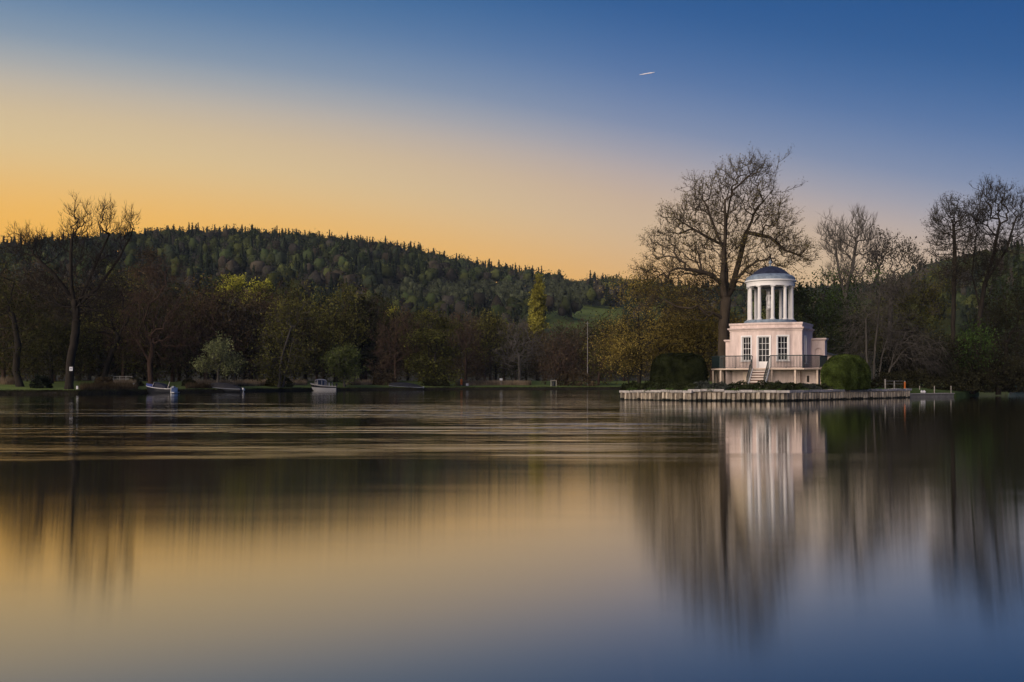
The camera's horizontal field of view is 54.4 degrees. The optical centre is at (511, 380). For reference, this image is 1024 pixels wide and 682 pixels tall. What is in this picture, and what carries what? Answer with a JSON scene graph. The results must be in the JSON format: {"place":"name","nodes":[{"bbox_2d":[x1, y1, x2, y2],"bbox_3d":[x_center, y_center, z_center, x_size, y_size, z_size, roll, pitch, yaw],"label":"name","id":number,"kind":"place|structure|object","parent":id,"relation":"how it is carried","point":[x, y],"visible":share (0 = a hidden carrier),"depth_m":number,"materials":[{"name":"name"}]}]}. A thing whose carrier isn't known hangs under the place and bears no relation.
{"place":"outdoors","nodes":[
{"label":"outdoors","id":0,"kind":"place"},
{"bbox_2d":[0,376,531,385],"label":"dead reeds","id":1,"kind":"object","parent":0,"point":[8,381],"visible":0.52,"depth_m":176.48,"materials":[{"name":"plant"}]},
{"bbox_2d":[0,389,1023,681],"bbox_3d":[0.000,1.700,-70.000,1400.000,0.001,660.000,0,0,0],"label":"river water","id":2,"kind":"structure","parent":0,"point":[596,535],"depth_m":10.75,"materials":[{"name":"brown liquid"}]},
{"bbox_2d":[146,382,179,392],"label":"motor boat","id":3,"kind":"object","parent":2,"relation":"on","point":[156,387],"visible":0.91,"depth_m":135.87,"materials":[{"name":"white plastic"}]},
{"bbox_2d":[210,382,244,392],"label":"covered boat","id":4,"kind":"object","parent":2,"relation":"on","point":[227,387],"visible":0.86,"depth_m":147.34,"materials":[{"name":"fabric"}]},
{"bbox_2d":[310,379,337,390],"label":"cabin boat","id":5,"kind":"object","parent":2,"relation":"on","point":[320,385],"visible":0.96,"depth_m":168.82,"materials":[{"name":"white plastic"}]},
{"bbox_2d":[389,382,423,389],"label":"covered boat","id":6,"kind":"object","parent":2,"relation":"on","point":[404,384],"visible":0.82,"depth_m":183.97,"materials":[{"name":"fabric"}]},
{"bbox_2d":[0,251,1023,394],"bbox_3d":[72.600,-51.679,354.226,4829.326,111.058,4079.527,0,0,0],"label":"hills","id":7,"kind":"structure","parent":0,"point":[587,310],"depth_m":320.38,"materials":[{"name":"green plant"}]},
{"bbox_2d":[0,259,55,377],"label":"woodland tree","id":8,"kind":"object","parent":7,"relation":"on","point":[3,372],"visible":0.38,"depth_m":154.24,"materials":[{"name":"red plant"}]},
{"bbox_2d":[0,239,67,386],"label":"ivy tree","id":9,"kind":"object","parent":7,"relation":"on","point":[17,354],"visible":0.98,"depth_m":133.94,"materials":[{"name":"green plant"}]},
{"bbox_2d":[29,373,52,388],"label":"holly bush","id":10,"kind":"object","parent":7,"relation":"on","point":[36,382],"visible":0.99,"depth_m":130.54,"materials":[{"name":"green plant"}]},
{"bbox_2d":[0,252,83,379],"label":"woodland tree","id":11,"kind":"object","parent":7,"relation":"on","point":[8,372],"visible":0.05,"depth_m":168.65,"materials":[{"name":"brown plant"}]},
{"bbox_2d":[0,257,88,380],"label":"woodland tree","id":12,"kind":"object","parent":7,"relation":"on","point":[37,311],"visible":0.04,"depth_m":174.18,"materials":[{"name":"brown plant"}]},
{"bbox_2d":[0,255,95,380],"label":"woodland tree","id":13,"kind":"object","parent":7,"relation":"on","point":[45,372],"visible":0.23,"depth_m":157.96,"materials":[{"name":"brown plant"}]},
{"bbox_2d":[0,301,103,382],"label":"hedgerow tree","id":14,"kind":"object","parent":7,"relation":"on","point":[58,339],"visible":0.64,"depth_m":145.72,"materials":[{"name":"brown plant"}]},
{"bbox_2d":[1,284,106,381],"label":"woodland tree","id":15,"kind":"object","parent":7,"relation":"on","point":[55,374],"visible":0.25,"depth_m":158.03,"materials":[{"name":"red plant"}]},
{"bbox_2d":[0,190,143,388],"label":"bare tree","id":16,"kind":"object","parent":7,"relation":"on","point":[75,304],"visible":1,"depth_m":128.60,"materials":[{"name":"brown plant"}]},
{"bbox_2d":[55,288,152,380],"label":"woodland tree","id":17,"kind":"object","parent":7,"relation":"on","point":[98,369],"visible":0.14,"depth_m":170.17,"materials":[{"name":"brown plant"}]},
{"bbox_2d":[59,261,151,382],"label":"leaning tree","id":18,"kind":"object","parent":7,"relation":"on","point":[111,353],"visible":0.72,"depth_m":149.75,"materials":[{"name":"green plant"}]},
{"bbox_2d":[80,282,174,380],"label":"woodland tree","id":19,"kind":"object","parent":7,"relation":"on","point":[119,349],"visible":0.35,"depth_m":164.33,"materials":[{"name":"red plant"}]},
{"bbox_2d":[75,263,193,379],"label":"woodland tree","id":20,"kind":"object","parent":7,"relation":"on","point":[161,306],"visible":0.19,"depth_m":171.07,"materials":[{"name":"brown plant"}]},
{"bbox_2d":[77,381,214,389],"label":"bank tussocks","id":21,"kind":"object","parent":7,"relation":"on","point":[107,385],"visible":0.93,"depth_m":133.43,"materials":[{"name":"plant"}]},
{"bbox_2d":[117,245,180,380],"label":"flat topped cedar","id":22,"kind":"object","parent":7,"relation":"on","point":[139,255],"visible":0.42,"depth_m":189.50,"materials":[{"name":"green plant"}]},
{"bbox_2d":[94,250,210,383],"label":"reddish bare tree","id":23,"kind":"object","parent":7,"relation":"on","point":[149,358],"visible":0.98,"depth_m":150.44,"materials":[{"name":"red plant"}]},
{"bbox_2d":[132,293,208,381],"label":"woodland tree","id":24,"kind":"object","parent":7,"relation":"on","point":[171,373],"visible":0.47,"depth_m":168.72,"materials":[{"name":"red plant"}]},
{"bbox_2d":[160,266,258,381],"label":"woodland tree","id":25,"kind":"object","parent":7,"relation":"on","point":[223,331],"visible":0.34,"depth_m":175.12,"materials":[{"name":"green plant"}]},
{"bbox_2d":[161,283,260,380],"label":"brown domed tree","id":26,"kind":"object","parent":7,"relation":"on","point":[209,325],"visible":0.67,"depth_m":171.50,"materials":[{"name":"red plant"}]},
{"bbox_2d":[159,270,274,380],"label":"woodland tree","id":27,"kind":"object","parent":7,"relation":"on","point":[213,376],"visible":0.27,"depth_m":177.59,"materials":[{"name":"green plant"}]},
{"bbox_2d":[189,330,247,382],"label":"willow","id":28,"kind":"object","parent":7,"relation":"on","point":[221,356],"visible":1,"depth_m":149.53,"materials":[{"name":"green plant"}]},
{"bbox_2d":[214,272,247,377],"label":"yellow green tree","id":29,"kind":"object","parent":7,"relation":"on","point":[239,284],"visible":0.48,"depth_m":234.59,"materials":[{"name":"green plant"}]},
{"bbox_2d":[188,286,287,380],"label":"woodland tree","id":30,"kind":"object","parent":7,"relation":"on","point":[228,320],"visible":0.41,"depth_m":176.36,"materials":[{"name":"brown plant"}]},
{"bbox_2d":[215,281,283,380],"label":"woodland tree","id":31,"kind":"object","parent":7,"relation":"on","point":[244,374],"visible":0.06,"depth_m":202.91,"materials":[{"name":"green plant"}]},
{"bbox_2d":[219,289,287,380],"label":"copper tree","id":32,"kind":"object","parent":7,"relation":"on","point":[261,322],"visible":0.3,"depth_m":181.34,"materials":[{"name":"red plant"}]},
{"bbox_2d":[242,276,274,379],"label":"yellow green tree","id":33,"kind":"object","parent":7,"relation":"on","point":[260,285],"visible":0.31,"depth_m":235.54,"materials":[{"name":"green plant"}]},
{"bbox_2d":[217,286,307,379],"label":"woodland tree","id":34,"kind":"object","parent":7,"relation":"on","point":[256,374],"visible":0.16,"depth_m":185.03,"materials":[{"name":"green plant"}]},
{"bbox_2d":[265,372,294,386],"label":"bank bush","id":35,"kind":"object","parent":7,"relation":"on","point":[287,381],"visible":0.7,"depth_m":165.39,"materials":[{"name":"green plant"}]},
{"bbox_2d":[246,290,323,386],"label":"alder tree","id":36,"kind":"object","parent":7,"relation":"on","point":[284,323],"visible":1,"depth_m":163.62,"materials":[{"name":"green plant"}]},
{"bbox_2d":[241,264,330,378],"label":"woodland tree","id":37,"kind":"object","parent":7,"relation":"on","point":[269,290],"visible":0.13,"depth_m":206.71,"materials":[{"name":"green plant"}]},
{"bbox_2d":[263,301,327,380],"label":"woodland tree","id":38,"kind":"object","parent":7,"relation":"on","point":[317,352],"visible":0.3,"depth_m":195.33,"materials":[{"name":"green plant"}]},
{"bbox_2d":[263,282,342,380],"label":"woodland tree","id":39,"kind":"object","parent":7,"relation":"on","point":[313,313],"visible":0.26,"depth_m":201.12,"materials":[{"name":"green plant"}]},
{"bbox_2d":[0,386,620,394],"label":"bank grass","id":40,"kind":"structure","parent":7,"relation":"on","point":[41,391],"depth_m":152.86,"materials":[{"name":"plant"}]},
{"bbox_2d":[298,282,371,381],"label":"tall olive tree","id":41,"kind":"object","parent":7,"relation":"on","point":[340,334],"visible":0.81,"depth_m":199.53,"materials":[{"name":"green plant"}]},
{"bbox_2d":[319,342,368,386],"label":"round willow","id":42,"kind":"object","parent":7,"relation":"on","point":[339,366],"visible":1,"depth_m":177.22,"materials":[{"name":"green plant"}]},
{"bbox_2d":[310,306,380,380],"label":"woodland tree","id":43,"kind":"object","parent":7,"relation":"on","point":[341,349],"visible":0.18,"depth_m":207.49,"materials":[{"name":"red plant"}]},
{"bbox_2d":[337,291,383,380],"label":"dark cedar","id":44,"kind":"object","parent":7,"relation":"on","point":[363,356],"visible":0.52,"depth_m":205.40,"materials":[{"name":"green plant"}]},
{"bbox_2d":[323,273,416,380],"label":"woodland tree","id":45,"kind":"object","parent":7,"relation":"on","point":[387,321],"visible":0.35,"depth_m":210.33,"materials":[{"name":"red plant"}]},
{"bbox_2d":[371,372,398,385],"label":"bank bush","id":46,"kind":"object","parent":7,"relation":"on","point":[390,378],"visible":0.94,"depth_m":188.43,"materials":[{"name":"green plant"}]},
{"bbox_2d":[363,309,421,380],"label":"twiggy bush tree","id":47,"kind":"object","parent":7,"relation":"on","point":[395,364],"visible":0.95,"depth_m":192.57,"materials":[{"name":"red plant"}]},
{"bbox_2d":[366,297,424,379],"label":"woodland tree","id":48,"kind":"object","parent":7,"relation":"on","point":[396,349],"visible":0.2,"depth_m":224.05,"materials":[{"name":"green plant"}]},
{"bbox_2d":[386,302,442,380],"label":"woodland tree","id":49,"kind":"object","parent":7,"relation":"on","point":[423,344],"visible":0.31,"depth_m":214.12,"materials":[{"name":"green plant"}]},
{"bbox_2d":[396,304,474,385],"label":"olive cedar","id":50,"kind":"object","parent":7,"relation":"on","point":[432,364],"visible":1,"depth_m":192.04,"materials":[{"name":"green plant"}]},
{"bbox_2d":[421,372,449,385],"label":"bank bush","id":51,"kind":"object","parent":7,"relation":"on","point":[437,384],"visible":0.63,"depth_m":192.70,"materials":[{"name":"green plant"}]},
{"bbox_2d":[445,312,494,381],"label":"pinkish bare tree","id":52,"kind":"object","parent":7,"relation":"on","point":[466,341],"visible":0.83,"depth_m":204.94,"materials":[{"name":"red plant"}]},
{"bbox_2d":[430,302,509,379],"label":"woodland tree","id":53,"kind":"object","parent":7,"relation":"on","point":[461,330],"visible":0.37,"depth_m":217.23,"materials":[{"name":"brown plant"}]},
{"bbox_2d":[447,312,515,380],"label":"woodland tree","id":54,"kind":"object","parent":7,"relation":"on","point":[493,369],"visible":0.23,"depth_m":229.50,"materials":[{"name":"brown plant"}]},
{"bbox_2d":[469,308,509,380],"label":"ball headed tree","id":55,"kind":"object","parent":7,"relation":"on","point":[491,323],"visible":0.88,"depth_m":211.73,"materials":[{"name":"green plant"}]},
{"bbox_2d":[463,308,531,380],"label":"woodland tree","id":56,"kind":"object","parent":7,"relation":"on","point":[508,353],"visible":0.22,"depth_m":235.21,"materials":[{"name":"brown plant"}]},
{"bbox_2d":[487,312,532,380],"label":"woodland tree","id":57,"kind":"object","parent":7,"relation":"on","point":[512,351],"visible":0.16,"depth_m":250.09,"materials":[{"name":"red plant"}]},
{"bbox_2d":[0,222,1023,360],"bbox_3d":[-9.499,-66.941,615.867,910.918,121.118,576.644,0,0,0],"label":"hill woodland","id":58,"kind":"object","parent":7,"relation":"on","point":[312,257],"visible":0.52,"depth_m":612.00,"materials":[{"name":"green plant"}]},
{"bbox_2d":[492,319,542,380],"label":"bare vase tree","id":59,"kind":"object","parent":7,"relation":"on","point":[516,341],"visible":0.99,"depth_m":204.55,"materials":[{"name":"grey plant"}]},
{"bbox_2d":[497,317,541,380],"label":"woodland tree","id":60,"kind":"object","parent":7,"relation":"on","point":[522,354],"visible":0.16,"depth_m":256.03,"materials":[{"name":"red plant"}]},
{"bbox_2d":[527,272,549,380],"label":"tall poplar","id":61,"kind":"object","parent":7,"relation":"on","point":[537,303],"visible":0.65,"depth_m":261.07,"materials":[{"name":"green plant"}]},
{"bbox_2d":[522,331,565,380],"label":"woodland tree","id":62,"kind":"object","parent":7,"relation":"on","point":[534,370],"visible":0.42,"depth_m":245.22,"materials":[{"name":"brown plant"}]},
{"bbox_2d":[529,321,583,380],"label":"woodland tree","id":63,"kind":"object","parent":7,"relation":"on","point":[556,342],"visible":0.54,"depth_m":234.59,"materials":[{"name":"brown plant"}]},
{"bbox_2d":[533,316,589,379],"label":"woodland tree","id":64,"kind":"object","parent":7,"relation":"on","point":[567,329],"visible":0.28,"depth_m":242.91,"materials":[{"name":"green plant"}]},
{"bbox_2d":[535,333,591,384],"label":"brown twig tree","id":65,"kind":"object","parent":7,"relation":"on","point":[563,367],"visible":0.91,"depth_m":205.15,"materials":[{"name":"red plant"}]},
{"bbox_2d":[556,368,596,385],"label":"bank bush","id":66,"kind":"object","parent":7,"relation":"on","point":[588,378],"visible":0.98,"depth_m":202.36,"materials":[{"name":"green plant"}]},
{"bbox_2d":[560,313,609,380],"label":"woodland tree","id":67,"kind":"object","parent":7,"relation":"on","point":[581,331],"visible":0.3,"depth_m":242.72,"materials":[{"name":"plant"}]},
{"bbox_2d":[570,310,617,380],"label":"woodland tree","id":68,"kind":"object","parent":7,"relation":"on","point":[593,340],"visible":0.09,"depth_m":244.54,"materials":[{"name":"green plant"}]},
{"bbox_2d":[575,329,631,384],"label":"tree","id":69,"kind":"object","parent":7,"relation":"on","point":[592,356],"visible":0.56,"depth_m":206.62,"materials":[{"name":"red plant"}]},
{"bbox_2d":[574,303,647,380],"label":"woodland tree","id":70,"kind":"object","parent":7,"relation":"on","point":[597,330],"visible":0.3,"depth_m":236.67,"materials":[{"name":"plant"}]},
{"bbox_2d":[599,313,651,380],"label":"woodland tree","id":71,"kind":"object","parent":7,"relation":"on","point":[622,378],"visible":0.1,"depth_m":242.37,"materials":[{"name":"red plant"}]},
{"bbox_2d":[993,252,1021,356],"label":"slope conifer","id":72,"kind":"object","parent":7,"relation":"on","point":[1002,281],"visible":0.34,"depth_m":299.71,"materials":[{"name":"green plant"}]},
{"bbox_2d":[1003,241,1023,361],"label":"slope conifer","id":73,"kind":"object","parent":7,"relation":"on","point":[1015,265],"visible":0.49,"depth_m":289.72,"materials":[{"name":"green plant"}]},
{"bbox_2d":[0,0,1023,296],"label":"sky","id":74,"kind":"structure","parent":0,"point":[522,133],"materials":[{"name":"blue"}]},
{"bbox_2d":[700,385,978,396],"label":"grass","id":75,"kind":"structure","parent":0,"point":[956,392],"depth_m":108.04,"materials":[{"name":"plant"}]},
{"bbox_2d":[582,264,713,382],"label":"golden tree","id":76,"kind":"object","parent":75,"relation":"on","point":[623,350],"visible":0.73,"depth_m":123.13,"materials":[{"name":"green plant"}]},
{"bbox_2d":[635,380,668,389],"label":"shrub","id":77,"kind":"object","parent":75,"relation":"on","point":[648,384],"visible":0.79,"depth_m":88.49,"materials":[{"name":"green plant"}]},
{"bbox_2d":[649,352,707,387],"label":"clipped hedge","id":78,"kind":"object","parent":75,"relation":"on","point":[680,368],"visible":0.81,"depth_m":97.12,"materials":[{"name":"green plant"}]},
{"bbox_2d":[642,289,765,375],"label":"shade tree","id":79,"kind":"object","parent":75,"relation":"on","point":[706,337],"visible":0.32,"depth_m":125.43,"materials":[{"name":"green plant"}]},
{"bbox_2d":[623,141,822,382],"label":"plane tree","id":80,"kind":"object","parent":75,"relation":"on","point":[726,291],"visible":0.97,"depth_m":108.60,"materials":[{"name":"brown plant"}]},
{"bbox_2d":[720,380,756,389],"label":"shrub","id":81,"kind":"object","parent":75,"relation":"on","point":[743,386],"visible":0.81,"depth_m":85.11,"materials":[{"name":"green plant"}]},
{"bbox_2d":[746,379,783,389],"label":"shrub","id":82,"kind":"object","parent":75,"relation":"on","point":[761,384],"visible":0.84,"depth_m":84.83,"materials":[{"name":"green plant"}]},
{"bbox_2d":[619,388,911,400],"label":"river wall","id":83,"kind":"structure","parent":75,"relation":"on","point":[742,395],"depth_m":86.40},
{"bbox_2d":[628,387,902,391],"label":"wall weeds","id":84,"kind":"object","parent":83,"relation":"on","point":[632,388],"depth_m":86.94,"materials":[{"name":"plant"}]},
{"bbox_2d":[711,259,828,387],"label":"garden temple","id":85,"kind":"structure","parent":75,"relation":"on","point":[783,348],"depth_m":96.70,"materials":[{"name":"white stone"}]},
{"bbox_2d":[740,335,751,361],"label":"window","id":86,"kind":"structure","parent":85,"relation":"in","point":[746,342],"depth_m":97.61,"materials":[{"name":"white paint"}]},
{"bbox_2d":[756,335,770,367],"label":"glazed door","id":87,"kind":"structure","parent":85,"relation":"in","point":[763,345],"depth_m":96.52,"materials":[{"name":"white paint"}]},
{"bbox_2d":[775,335,789,360],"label":"window","id":88,"kind":"structure","parent":85,"relation":"in","point":[782,341],"depth_m":95.94,"materials":[{"name":"white paint"}]},
{"bbox_2d":[746,269,882,356],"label":"evergreen tree","id":89,"kind":"object","parent":75,"relation":"on","point":[800,302],"visible":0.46,"depth_m":116.90,"materials":[{"name":"green plant"}]},
{"bbox_2d":[820,354,870,389],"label":"clipped dome hedge","id":90,"kind":"object","parent":75,"relation":"on","point":[847,371],"visible":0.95,"depth_m":92.15,"materials":[{"name":"green plant"}]},
{"bbox_2d":[809,203,895,353],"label":"fan crowned tree","id":91,"kind":"object","parent":75,"relation":"on","point":[840,240],"visible":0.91,"depth_m":129.72,"materials":[{"name":"brown plant"}]},
{"bbox_2d":[870,339,914,386],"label":"yew tree","id":92,"kind":"object","parent":75,"relation":"on","point":[884,367],"visible":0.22,"depth_m":116.94,"materials":[{"name":"green plant"}]},
{"bbox_2d":[870,372,917,387],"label":"shore bush","id":93,"kind":"object","parent":75,"relation":"on","point":[879,380],"visible":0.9,"depth_m":106.56,"materials":[{"name":"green plant"}]},
{"bbox_2d":[857,224,931,381],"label":"budding tree","id":94,"kind":"object","parent":75,"relation":"on","point":[894,249],"visible":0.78,"depth_m":132.50,"materials":[{"name":"brown plant"}]},
{"bbox_2d":[827,258,966,387],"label":"grey willow","id":95,"kind":"object","parent":75,"relation":"on","point":[875,327],"visible":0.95,"depth_m":111.64,"materials":[{"name":"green plant"}]},
{"bbox_2d":[838,264,965,363],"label":"green thicket tree","id":96,"kind":"object","parent":75,"relation":"on","point":[926,309],"visible":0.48,"depth_m":141.74,"materials":[{"name":"green plant"}]},
{"bbox_2d":[882,368,945,389],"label":"shore bush","id":97,"kind":"object","parent":75,"relation":"on","point":[928,383],"visible":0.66,"depth_m":109.57,"materials":[{"name":"green plant"}]},
{"bbox_2d":[878,319,984,386],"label":"quay thicket","id":98,"kind":"object","parent":75,"relation":"on","point":[951,350],"visible":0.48,"depth_m":114.04,"materials":[{"name":"brown plant"}]},
{"bbox_2d":[910,393,954,397],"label":"quay","id":99,"kind":"structure","parent":75,"relation":"on","point":[915,395],"depth_m":103.62,"materials":[{"name":"wood"}]},
{"bbox_2d":[909,367,964,389],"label":"shore bush","id":100,"kind":"object","parent":75,"relation":"on","point":[946,379],"visible":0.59,"depth_m":111.34,"materials":[{"name":"green plant"}]},
{"bbox_2d":[924,365,983,391],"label":"shore bush","id":101,"kind":"object","parent":75,"relation":"on","point":[976,381],"visible":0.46,"depth_m":113.38,"materials":[{"name":"green plant"}]},
{"bbox_2d":[914,187,995,379],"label":"tall dark tree","id":102,"kind":"object","parent":75,"relation":"on","point":[955,275],"visible":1,"depth_m":121.72,"materials":[{"name":"brown plant"}]},
{"bbox_2d":[938,316,1003,393],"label":"tree","id":103,"kind":"object","parent":75,"relation":"on","point":[981,333],"visible":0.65,"depth_m":115.42,"materials":[{"name":"green plant"}]},
{"bbox_2d":[940,261,1023,369],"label":"brown thicket tree","id":104,"kind":"object","parent":75,"relation":"on","point":[999,321],"visible":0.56,"depth_m":127.69,"materials":[{"name":"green plant"}]},
{"bbox_2d":[953,341,1023,394],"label":"overhanging tree","id":105,"kind":"object","parent":75,"relation":"on","point":[1013,372],"visible":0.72,"depth_m":115.73,"materials":[{"name":"green plant"}]},
{"bbox_2d":[961,174,1023,384],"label":"tall open tree","id":106,"kind":"object","parent":75,"relation":"on","point":[989,274],"visible":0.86,"depth_m":123.70,"materials":[{"name":"brown plant"}]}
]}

